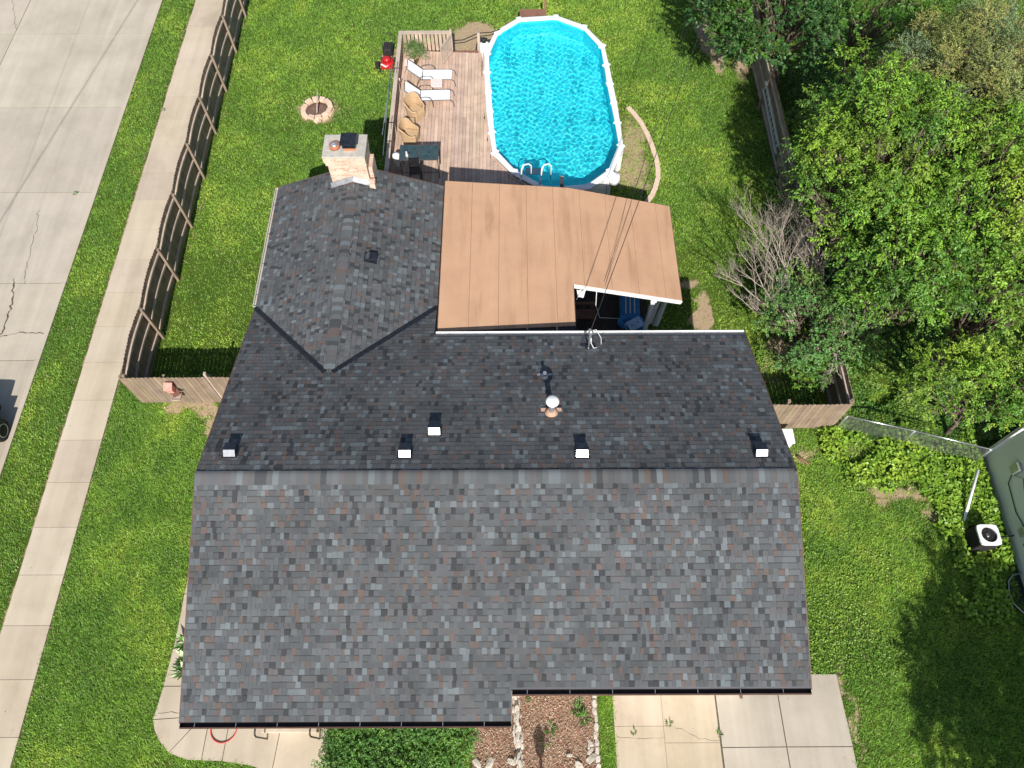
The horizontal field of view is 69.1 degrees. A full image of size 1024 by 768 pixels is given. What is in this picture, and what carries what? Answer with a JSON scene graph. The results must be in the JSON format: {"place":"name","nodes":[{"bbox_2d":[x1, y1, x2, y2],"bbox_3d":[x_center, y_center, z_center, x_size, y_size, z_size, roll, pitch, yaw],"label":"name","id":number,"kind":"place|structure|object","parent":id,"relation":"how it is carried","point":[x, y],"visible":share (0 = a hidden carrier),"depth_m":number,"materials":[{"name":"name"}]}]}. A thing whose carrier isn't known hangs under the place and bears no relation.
{"place":"outdoors","nodes":[
{"label":"outdoors","id":0,"kind":"place"},
{"bbox_2d":[0,0,158,458],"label":"street","id":1,"kind":"structure","parent":0,"point":[50,59],"depth_m":31.62,"materials":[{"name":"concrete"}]},
{"bbox_2d":[0,404,10,441],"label":"parked car","id":2,"kind":"object","parent":1,"relation":"on","point":[5,430],"visible":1,"depth_m":24.72,"materials":[{"name":"paint"}]},
{"bbox_2d":[0,3,50,336],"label":"street cracks","id":3,"kind":"object","parent":1,"relation":"on","point":[13,279],"visible":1,"depth_m":27.51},
{"bbox_2d":[0,16,220,765],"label":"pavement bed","id":4,"kind":"object","parent":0,"point":[59,593],"depth_m":22.45,"materials":[{"name":"grey concrete"}]},
{"bbox_2d":[0,0,222,767],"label":"pavement","id":5,"kind":"structure","parent":0,"point":[28,620],"depth_m":25.41,"materials":[{"name":"concrete"}]},
{"bbox_2d":[0,0,1023,767],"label":"ground","id":6,"kind":"structure","parent":0,"point":[696,320],"depth_m":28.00,"materials":[{"name":"green plant"}]},
{"bbox_2d":[118,374,220,402],"bbox_3d":[-11.313,0.148,24.782,2.900,1.834,0.189,0,62,0],"label":"wood fence","id":7,"kind":"object","parent":6,"relation":"on","point":[190,389],"visible":0.89,"depth_m":24.66,"materials":[{"name":"brown wood"}]},
{"bbox_2d":[163,383,175,392],"bbox_3d":[-11.149,0.155,24.179,0.280,0.390,0.240,0,62,0],"label":"birdhouse","id":8,"kind":"object","parent":7,"relation":"attached to","point":[169,387],"visible":1,"depth_m":24.06,"materials":[{"name":"red paint"}]},
{"bbox_2d":[171,389,181,400],"bbox_3d":[-11.060,0.369,24.506,0.398,0.350,0.371,0,62,0],"label":"bird feeder","id":9,"kind":"object","parent":7,"relation":"attached to","point":[176,395],"visible":1,"depth_m":24.56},
{"bbox_2d":[121,0,246,377],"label":"wood fence","id":10,"kind":"object","parent":6,"relation":"on","point":[145,334],"visible":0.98,"depth_m":28.44,"materials":[{"name":"brown wood"}]},
{"bbox_2d":[203,372,221,398],"bbox_3d":[-9.878,0.114,24.727,0.080,1.950,0.100,0,62,0],"label":"gate post","id":11,"kind":"object","parent":6,"relation":"on","point":[205,375],"visible":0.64,"depth_m":24.16,"materials":[{"name":"brown wood"}]},
{"bbox_2d":[207,375,228,396],"bbox_3d":[-8.663,0.136,24.777,2.440,1.829,0.188,0,62,0],"label":"gate fence","id":12,"kind":"object","parent":6,"relation":"on","point":[219,384],"visible":0.15,"depth_m":24.26,"materials":[{"name":"brown wood"}]},
{"bbox_2d":[153,579,328,767],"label":"front walk","id":13,"kind":"structure","parent":6,"relation":"on","point":[293,750],"depth_m":20.56,"materials":[{"name":"concrete"}]},
{"bbox_2d":[170,657,181,679],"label":"hosta","id":14,"kind":"object","parent":13,"relation":"on","point":[177,670],"visible":0.27,"depth_m":21.30,"materials":[{"name":"green plant"}]},
{"bbox_2d":[172,633,183,654],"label":"hosta","id":15,"kind":"object","parent":13,"relation":"on","point":[179,645],"visible":0.23,"depth_m":21.67,"materials":[{"name":"green plant"}]},
{"bbox_2d":[174,650,182,668],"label":"hosta","id":16,"kind":"object","parent":13,"relation":"on","point":[180,657],"visible":0.21,"depth_m":21.45,"materials":[{"name":"green plant"}]},
{"bbox_2d":[210,729,236,742],"bbox_3d":[-8.024,9.645,20.656,0.770,0.045,0.624,0,62,0],"label":"garden hose","id":17,"kind":"object","parent":13,"relation":"on","point":[222,742],"visible":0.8,"depth_m":20.57,"materials":[{"name":"red rubber"}]},
{"bbox_2d":[261,729,318,732],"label":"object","id":18,"kind":"object","parent":13,"relation":"on","point":[288,730],"visible":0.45,"depth_m":20.42,"materials":[{"name":"concrete"}]},
{"bbox_2d":[238,0,246,14],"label":"wood fence","id":19,"kind":"object","parent":6,"relation":"on","point":[244,2],"visible":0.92,"depth_m":35.12,"materials":[{"name":"brown wood"}]},
{"bbox_2d":[301,96,333,122],"bbox_3d":[-8.417,-11.878,32.100,1.436,0.215,1.435,0,62,0],"label":"fire pit","id":20,"kind":"object","parent":6,"relation":"on","point":[326,110],"visible":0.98,"depth_m":32.14,"materials":[{"name":"stone"}]},
{"bbox_2d":[321,133,376,188],"bbox_3d":[-5.187,-6.189,25.744,1.500,6.045,1.090,0,62,0],"label":"chimney","id":21,"kind":"object","parent":6,"relation":"on","point":[347,157],"visible":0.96,"depth_m":23.51,"materials":[{"name":"brick"}]},
{"bbox_2d":[375,33,395,72],"bbox_3d":[-5.677,-14.786,33.213,0.868,0.963,1.473,0,62,0],"label":"lawn mower","id":22,"kind":"object","parent":6,"relation":"on","point":[387,61],"visible":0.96,"depth_m":33.24,"materials":[{"name":"red metal"}]},
{"bbox_2d":[311,728,480,767],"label":"hedge","id":23,"kind":"object","parent":6,"relation":"on","point":[378,755],"visible":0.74,"depth_m":19.82,"materials":[{"name":"green plant"}]},
{"bbox_2d":[384,29,528,239],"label":"deck","id":24,"kind":"structure","parent":6,"relation":"on","point":[478,159],"depth_m":30.20,"materials":[{"name":"brown wood"}]},
{"bbox_2d":[383,68,390,154],"bbox_3d":[-5.030,-10.974,29.852,0.032,0.632,4.305,0,62,1],"label":"pool pole","id":25,"kind":"object","parent":24,"relation":"attached to","point":[386,112],"visible":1,"depth_m":29.80,"materials":[{"name":"metal"}]},
{"bbox_2d":[382,64,392,134],"bbox_3d":[-5.053,-11.559,30.136,0.032,0.282,3.806,2,62,1],"label":"pool pole","id":26,"kind":"object","parent":24,"relation":"attached to","point":[386,103],"visible":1,"depth_m":29.90,"materials":[{"name":"metal"}]},
{"bbox_2d":[392,152,400,170],"bbox_3d":[-4.421,-8.565,28.637,0.300,0.830,0.295,0,62,0],"label":"towel hamper","id":27,"kind":"object","parent":24,"relation":"on","point":[395,155],"visible":0.87,"depth_m":28.44,"materials":[{"name":"white plastic"}]},
{"bbox_2d":[397,117,418,144],"bbox_3d":[-4.085,-9.930,29.327,0.739,0.859,0.796,10,62,6],"label":"wicker chair","id":28,"kind":"object","parent":24,"relation":"on","point":[407,128],"visible":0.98,"depth_m":29.33,"materials":[{"name":"beige wicker"}]},
{"bbox_2d":[399,145,421,175],"bbox_3d":[-3.887,-8.529,28.529,0.735,0.982,0.778,0,62,0],"label":"bar table","id":29,"kind":"object","parent":24,"relation":"on","point":[412,151],"visible":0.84,"depth_m":28.12,"materials":[{"name":"teal glass"}]},
{"bbox_2d":[402,92,424,121],"bbox_3d":[-3.960,-11.175,29.991,0.739,0.859,0.796,34,67,17],"label":"wicker chair","id":30,"kind":"object","parent":24,"relation":"on","point":[413,103],"visible":0.99,"depth_m":29.98,"materials":[{"name":"beige wicker"}]},
{"bbox_2d":[401,37,429,63],"bbox_3d":[-4.125,-14.081,31.408,1.193,1.130,1.120,-20,64,-10],"label":"potted plant","id":31,"kind":"object","parent":24,"relation":"on","point":[414,54],"visible":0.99,"depth_m":31.30,"materials":[{"name":"green plant"}]},
{"bbox_2d":[408,158,422,179],"bbox_3d":[-3.667,-7.989,28.169,0.464,1.109,0.471,-5,62,-3],"label":"bar stool","id":32,"kind":"object","parent":24,"relation":"on","point":[415,170],"visible":0.82,"depth_m":28.00,"materials":[{"name":"black metal"}]},
{"bbox_2d":[404,80,454,106],"bbox_3d":[-3.359,-11.884,30.374,1.978,0.868,0.745,-2,62,-1],"label":"chaise longue","id":33,"kind":"object","parent":24,"relation":"on","point":[435,95],"visible":0.84,"depth_m":30.47,"materials":[{"name":"white fabric"}]},
{"bbox_2d":[419,145,440,177],"bbox_3d":[-3.140,-8.533,28.527,0.735,0.982,0.778,0,62,0],"label":"bar table","id":34,"kind":"object","parent":24,"relation":"on","point":[428,152],"visible":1,"depth_m":28.12,"materials":[{"name":"teal glass"}]},
{"bbox_2d":[407,59,456,85],"bbox_3d":[-3.333,-12.976,30.956,1.978,0.868,0.745,0,62,0],"label":"chaise longue","id":35,"kind":"object","parent":24,"relation":"on","point":[425,74],"visible":0.98,"depth_m":31.03,"materials":[{"name":"white fabric"}]},
{"bbox_2d":[431,79,443,89],"bbox_3d":[-3.119,-12.353,30.884,0.511,0.422,0.523,-2,62,-1],"label":"side table","id":36,"kind":"object","parent":24,"relation":"on","point":[436,82],"visible":0.93,"depth_m":30.70,"materials":[{"name":"white plastic"}]},
{"bbox_2d":[453,29,499,40],"bbox_3d":[-1.108,-15.295,32.459,3.299,0.972,0.497,-37,68,-17],"label":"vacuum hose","id":37,"kind":"object","parent":24,"relation":"hanging from","point":[475,34],"visible":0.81,"depth_m":31.86,"materials":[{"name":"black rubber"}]},
{"bbox_2d":[475,37,490,62],"bbox_3d":[-1.260,-14.902,33.118,0.744,1.200,0.640,0,62,0],"label":"pool filter","id":38,"kind":"object","parent":6,"relation":"on","point":[484,42],"visible":0.52,"depth_m":32.77,"materials":[{"name":"white plastic"}]},
{"bbox_2d":[179,169,811,728],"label":"house","id":39,"kind":"structure","parent":6,"relation":"on","point":[405,515],"depth_m":17.85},
{"bbox_2d":[507,0,545,23],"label":"pool steps","id":40,"kind":"structure","parent":6,"relation":"on","point":[531,12],"depth_m":33.68,"materials":[{"name":"red wood"}]},
{"bbox_2d":[470,696,600,767],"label":"mulch bed","id":41,"kind":"object","parent":6,"relation":"on","point":[540,734],"visible":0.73,"depth_m":20.56,"materials":[{"name":"brown plant"}]},
{"bbox_2d":[472,758,480,767],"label":"border stone","id":42,"kind":"object","parent":41,"relation":"on","point":[476,762],"visible":0.99,"depth_m":20.20,"materials":[{"name":"stone"}]},
{"bbox_2d":[485,756,494,767],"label":"border stone","id":43,"kind":"object","parent":41,"relation":"on","point":[489,762],"visible":1,"depth_m":20.19,"materials":[{"name":"stone"}]},
{"bbox_2d":[507,757,515,765],"bbox_3d":[-0.008,10.288,20.247,0.293,0.138,0.172,8,70,23],"label":"border stone","id":44,"kind":"object","parent":41,"relation":"on","point":[511,761],"visible":0.99,"depth_m":20.20,"materials":[{"name":"stone"}]},
{"bbox_2d":[544,720,558,737],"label":"weed","id":45,"kind":"object","parent":41,"relation":"on","point":[547,730],"visible":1,"depth_m":20.57,"materials":[{"name":"green plant"}]},
{"bbox_2d":[571,702,584,717],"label":"weed","id":46,"kind":"object","parent":41,"relation":"on","point":[580,710],"visible":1,"depth_m":20.79,"materials":[{"name":"green plant"}]},
{"bbox_2d":[574,760,583,767],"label":"border stone","id":47,"kind":"object","parent":41,"relation":"on","point":[577,764],"visible":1,"depth_m":20.15,"materials":[{"name":"stone"}]},
{"bbox_2d":[576,708,593,726],"bbox_3d":[1.995,9.287,20.672,0.457,0.200,0.538,-24,64,-12],"label":"weed","id":48,"kind":"object","parent":41,"relation":"on","point":[585,715],"visible":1,"depth_m":20.70,"materials":[{"name":"green plant"}]},
{"bbox_2d":[586,753,596,763],"bbox_3d":[2.185,10.208,20.274,0.374,0.138,0.202,-25,49,-22],"label":"border stone","id":49,"kind":"object","parent":41,"relation":"on","point":[591,758],"visible":1,"depth_m":20.22,"materials":[{"name":"stone"}]},
{"bbox_2d":[483,14,625,194],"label":"swimming pool","id":50,"kind":"structure","parent":6,"relation":"on","point":[550,96],"depth_m":30.70,"materials":[{"name":"liquid"}]},
{"bbox_2d":[519,163,551,184],"bbox_3d":[0.883,-8.177,28.789,1.303,1.610,1.532,0,62,0],"label":"pool ladder","id":51,"kind":"object","parent":50,"relation":"attached to","point":[531,172],"visible":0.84,"depth_m":28.23,"materials":[{"name":"metal"}]},
{"bbox_2d":[559,176,563,186],"bbox_3d":[1.900,-7.431,28.380,0.160,0.300,1.080,0,62,0],"label":"towel post","id":52,"kind":"object","parent":50,"relation":"attached to","point":[561,178],"visible":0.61,"depth_m":28.39,"materials":[{"name":"grey metal"}]},
{"bbox_2d":[609,171,619,185],"bbox_3d":[3.982,-8.043,29.035,0.480,0.400,0.468,0,62,0],"label":"skimmer","id":53,"kind":"object","parent":50,"relation":"attached to","point":[614,179],"visible":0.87,"depth_m":28.89,"materials":[{"name":"white plastic"}]},
{"bbox_2d":[574,288,648,330],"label":"patio slab","id":54,"kind":"structure","parent":6,"relation":"on","point":[608,308],"depth_m":27.22,"materials":[{"name":"grey concrete"}]},
{"bbox_2d":[437,181,682,332],"bbox_3d":[1.673,-3.082,25.285,7.856,3.868,6.630,0,62,0],"label":"patio cover","id":55,"kind":"object","parent":54,"relation":"on","point":[522,258],"visible":0.99,"depth_m":24.25,"materials":[{"name":"wood"}]},
{"bbox_2d":[577,289,585,297],"bbox_3d":[2.226,-2.884,23.970,0.321,0.550,0.079,0,62,0],"label":"rag","id":56,"kind":"object","parent":55,"relation":"hanging from","point":[580,293],"visible":1,"depth_m":23.88,"materials":[{"name":"white fabric"}]},
{"bbox_2d":[605,0,691,284],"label":"phone cable","id":57,"kind":"object","parent":55,"relation":"attached to","point":[648,145],"visible":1,"depth_m":25.95,"materials":[{"name":"black rubber"}]},
{"bbox_2d":[604,2,695,280],"bbox_3d":[5.762,-11.550,25.843,0.011,4.392,17.983,17,63,9],"label":"phone cable","id":58,"kind":"object","parent":55,"relation":"attached to","point":[650,143],"visible":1,"depth_m":26.01,"materials":[{"name":"black rubber"}]},
{"bbox_2d":[575,301,595,323],"bbox_3d":[2.439,-2.545,26.728,1.100,0.750,0.500,0,62,0],"label":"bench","id":59,"kind":"object","parent":54,"relation":"on","point":[583,313],"visible":0.59,"depth_m":26.64,"materials":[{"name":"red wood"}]},
{"bbox_2d":[617,295,644,329],"bbox_3d":[4.273,-2.652,26.858,1.003,0.585,1.495,0,62,0],"label":"air lounge","id":60,"kind":"object","parent":54,"relation":"on","point":[629,308],"visible":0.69,"depth_m":26.92,"materials":[{"name":"blue plastic"}]},
{"bbox_2d":[624,316,643,330],"bbox_3d":[4.355,-2.047,26.659,0.631,0.446,0.420,-27,65,-13],"label":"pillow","id":61,"kind":"object","parent":54,"relation":"on","point":[635,324],"visible":0.84,"depth_m":26.49,"materials":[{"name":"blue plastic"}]},
{"bbox_2d":[649,301,659,323],"bbox_3d":[4.995,-2.622,26.240,0.306,1.600,0.203,18,63,10],"label":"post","id":62,"kind":"object","parent":54,"relation":"on","point":[656,306],"visible":0.45,"depth_m":26.23,"materials":[{"name":"white paint"}]},
{"bbox_2d":[652,302,666,325],"bbox_3d":[5.215,-2.593,26.082,0.306,1.850,0.203,18,63,10],"label":"rolled curtain","id":63,"kind":"object","parent":6,"relation":"on","point":[657,318],"visible":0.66,"depth_m":26.27,"materials":[{"name":"grey fabric"}]},
{"bbox_2d":[615,675,850,767],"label":"driveway bed","id":64,"kind":"object","parent":6,"relation":"on","point":[750,747],"visible":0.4,"depth_m":20.46,"materials":[{"name":"grey concrete"}]},
{"bbox_2d":[613,695,722,767],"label":"driveway","id":65,"kind":"structure","parent":64,"relation":"on","point":[695,716],"depth_m":20.63,"materials":[{"name":"concrete"}]},
{"bbox_2d":[716,674,856,767],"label":"driveway new side","id":66,"kind":"object","parent":64,"relation":"on","point":[817,717],"visible":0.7,"depth_m":20.64,"materials":[{"name":"concrete"}]},
{"bbox_2d":[685,0,859,87],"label":"broadleaf tree","id":67,"kind":"object","parent":6,"relation":"on","point":[766,37],"visible":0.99,"depth_m":28.27,"materials":[{"name":"green plant"}]},
{"bbox_2d":[755,335,820,404],"bbox_3d":[9.573,-0.207,25.815,1.944,0.205,3.534,0,62,0],"label":"clover","id":68,"kind":"object","parent":6,"relation":"on","point":[778,374],"visible":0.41,"depth_m":25.82,"materials":[{"name":"green plant"}]},
{"bbox_2d":[782,429,794,447],"bbox_3d":[8.696,1.828,24.454,0.990,0.610,0.540,0,62,0],"label":"utility bin","id":69,"kind":"object","parent":6,"relation":"on","point":[789,436],"visible":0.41,"depth_m":24.19,"materials":[{"name":"white plastic"}]},
{"bbox_2d":[764,152,815,240],"bbox_3d":[10.362,-6.718,28.018,1.805,2.518,4.121,0,62,0],"label":"shrub","id":70,"kind":"object","parent":6,"relation":"on","point":[782,198],"visible":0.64,"depth_m":27.70,"materials":[{"name":"green plant"}]},
{"bbox_2d":[738,0,853,404],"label":"wood fence","id":71,"kind":"object","parent":6,"relation":"on","point":[837,391],"visible":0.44,"depth_m":28.83,"materials":[{"name":"brown wood"}]},
{"bbox_2d":[762,81,779,153],"bbox_3d":[10.602,-10.941,30.445,0.050,0.660,3.505,0,62,0],"label":"ladder","id":72,"kind":"object","parent":71,"relation":"attached to","point":[769,117],"visible":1,"depth_m":30.40,"materials":[{"name":"metal"}]},
{"bbox_2d":[751,257,853,380],"bbox_3d":[9.695,-2.095,25.342,3.223,2.889,4.611,0,62,0],"label":"shrub","id":73,"kind":"object","parent":6,"relation":"on","point":[793,329],"visible":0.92,"depth_m":24.71,"materials":[{"name":"green plant"}]},
{"bbox_2d":[715,183,816,323],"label":"dead branches","id":74,"kind":"object","parent":73,"relation":"attached to","point":[780,238],"visible":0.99,"depth_m":25.20,"materials":[{"name":"grey wood"}]},
{"bbox_2d":[788,195,861,311],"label":"dead branches","id":75,"kind":"object","parent":73,"relation":"attached to","point":[806,254],"visible":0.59,"depth_m":25.26,"materials":[{"name":"grey wood"}]},
{"bbox_2d":[784,351,836,404],"bbox_3d":[9.907,-0.154,24.926,1.612,1.788,1.916,0,62,0],"label":"shrub","id":76,"kind":"object","parent":6,"relation":"on","point":[804,381],"visible":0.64,"depth_m":24.58,"materials":[{"name":"green plant"}]},
{"bbox_2d":[796,346,849,389],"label":"dead branches","id":77,"kind":"object","parent":76,"relation":"attached to","point":[831,368],"visible":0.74,"depth_m":24.21,"materials":[{"name":"grey wood"}]},
{"bbox_2d":[785,104,838,176],"bbox_3d":[12.317,-9.813,29.898,3.015,2.098,3.621,0,62,0],"label":"shrub","id":78,"kind":"object","parent":6,"relation":"on","point":[797,116],"visible":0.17,"depth_m":29.91,"materials":[{"name":"green plant"}]},
{"bbox_2d":[773,399,854,427],"bbox_3d":[8.755,0.998,24.216,4.070,1.850,0.189,0,62,0],"label":"wood fence","id":79,"kind":"object","parent":6,"relation":"on","point":[805,416],"visible":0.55,"depth_m":24.02,"materials":[{"name":"brown wood"}]},
{"bbox_2d":[783,124,846,233],"bbox_3d":[11.677,-7.510,28.118,2.833,3.073,5.494,0,62,0],"label":"shrub","id":80,"kind":"object","parent":6,"relation":"on","point":[812,201],"visible":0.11,"depth_m":27.64,"materials":[{"name":"green plant"}]},
{"bbox_2d":[808,259,886,373],"bbox_3d":[11.249,-2.336,25.396,2.678,3.006,4.610,0,62,0],"label":"shrub","id":81,"kind":"object","parent":6,"relation":"on","point":[844,311],"visible":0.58,"depth_m":24.55,"materials":[{"name":"green plant"}]},
{"bbox_2d":[839,257,889,339],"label":"dead branches","id":82,"kind":"object","parent":81,"relation":"attached to","point":[853,313],"visible":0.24,"depth_m":24.87,"materials":[{"name":"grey wood"}]},
{"bbox_2d":[780,33,984,284],"bbox_3d":[11.993,-7.432,25.606,6.101,7.553,9.736,0,62,0],"label":"fruit tree","id":83,"kind":"object","parent":6,"relation":"on","point":[862,192],"visible":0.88,"depth_m":23.18,"materials":[{"name":"green plant"}]},
{"bbox_2d":[833,0,934,95],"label":"broadleaf tree","id":84,"kind":"object","parent":6,"relation":"on","point":[892,10],"visible":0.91,"depth_m":27.81,"materials":[{"name":"green plant"}]},
{"bbox_2d":[758,0,1019,252],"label":"undergrowth","id":85,"kind":"object","parent":6,"relation":"on","point":[828,77],"visible":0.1,"depth_m":33.00,"materials":[{"name":"green plant"}]},
{"bbox_2d":[823,201,986,363],"bbox_3d":[12.259,-3.081,24.062,4.428,6.063,4.285,0,62,0],"label":"fruit tree","id":86,"kind":"object","parent":6,"relation":"on","point":[887,300],"visible":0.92,"depth_m":22.38,"materials":[{"name":"green plant"}]},
{"bbox_2d":[817,419,998,516],"bbox_3d":[12.762,2.701,24.033,5.233,0.520,3.324,0,62,0],"label":"weed patch","id":87,"kind":"object","parent":6,"relation":"on","point":[874,467],"visible":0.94,"depth_m":24.14,"materials":[{"name":"green plant"}]},
{"bbox_2d":[837,415,992,460],"bbox_3d":[12.923,1.800,24.124,4.478,1.220,0.091,13,63,7],"label":"chain link fence","id":88,"kind":"object","parent":6,"relation":"on","point":[908,435],"visible":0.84,"depth_m":23.90,"materials":[{"name":"metal"}]},
{"bbox_2d":[819,251,1023,442],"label":"undergrowth","id":89,"kind":"object","parent":6,"relation":"on","point":[861,384],"visible":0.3,"depth_m":25.39,"materials":[{"name":"green plant"}]},
{"bbox_2d":[857,0,1023,162],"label":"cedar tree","id":90,"kind":"object","parent":6,"relation":"on","point":[968,59],"visible":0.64,"depth_m":23.76,"materials":[{"name":"green plant"}]},
{"bbox_2d":[883,328,1023,436],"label":"broadleaf tree","id":91,"kind":"object","parent":6,"relation":"on","point":[969,409],"visible":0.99,"depth_m":21.59,"materials":[{"name":"green plant"}]},
{"bbox_2d":[892,83,1023,295],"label":"fruit tree","id":92,"kind":"object","parent":6,"relation":"on","point":[997,167],"visible":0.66,"depth_m":22.19,"materials":[{"name":"green plant"}]},
{"bbox_2d":[915,450,1019,627],"bbox_3d":[14.184,4.649,23.035,2.516,0.419,5.696,0,62,0],"label":"weed patch","id":93,"kind":"object","parent":6,"relation":"on","point":[972,564],"visible":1,"depth_m":22.84,"materials":[{"name":"green plant"}]},
{"bbox_2d":[960,469,979,528],"bbox_3d":[14.364,3.651,23.327,0.090,0.716,1.960,19,64,10],"label":"drain pipe","id":94,"kind":"object","parent":93,"relation":"on","point":[971,494],"visible":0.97,"depth_m":23.32,"materials":[{"name":"white plastic"}]},
{"bbox_2d":[928,225,1023,366],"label":"fruit tree","id":95,"kind":"object","parent":6,"relation":"on","point":[975,321],"visible":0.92,"depth_m":22.02,"materials":[{"name":"green plant"}]},
{"bbox_2d":[952,0,1023,125],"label":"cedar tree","id":96,"kind":"object","parent":6,"relation":"on","point":[981,2],"visible":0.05,"depth_m":26.12,"materials":[{"name":"green plant"}]},
{"bbox_2d":[964,524,1013,550],"bbox_3d":[14.772,4.714,22.747,1.363,0.730,0.640,0,62,0],"label":"air conditioner","id":97,"kind":"object","parent":6,"relation":"on","point":[984,537],"visible":1,"depth_m":22.53,"materials":[{"name":"white metal"}]},
{"bbox_2d":[983,424,1023,585],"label":"neighbour house","id":98,"kind":"structure","parent":6,"relation":"on","point":[1004,459],"depth_m":22.98,"materials":[{"name":"green"}]},
{"bbox_2d":[1006,573,1023,612],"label":"window well","id":99,"kind":"object","parent":6,"relation":"on","point":[1018,582],"depth_m":22.41,"materials":[{"name":"metal"}]},
{"bbox_3d":[9.482,-18.681,30.546,2.400,9.200,0.320,0,62,0],"label":"utility pole","id":100,"kind":"object","parent":6,"relation":"on","visible":0},
{"bbox_2d":[591,1,710,328],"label":"power cable","id":101,"kind":"object","parent":100,"relation":"attached to","point":[649,172],"visible":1,"depth_m":23.30,"materials":[{"name":"black rubber"}]},
{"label":"street bed","id":102,"kind":"structure","parent":0,"visible":0},
{"bbox_2d":[0,0,162,476],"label":"kerb","id":103,"kind":"structure","parent":102,"relation":"on","point":[9,441],"depth_m":28.49,"materials":[{"name":"concrete"}]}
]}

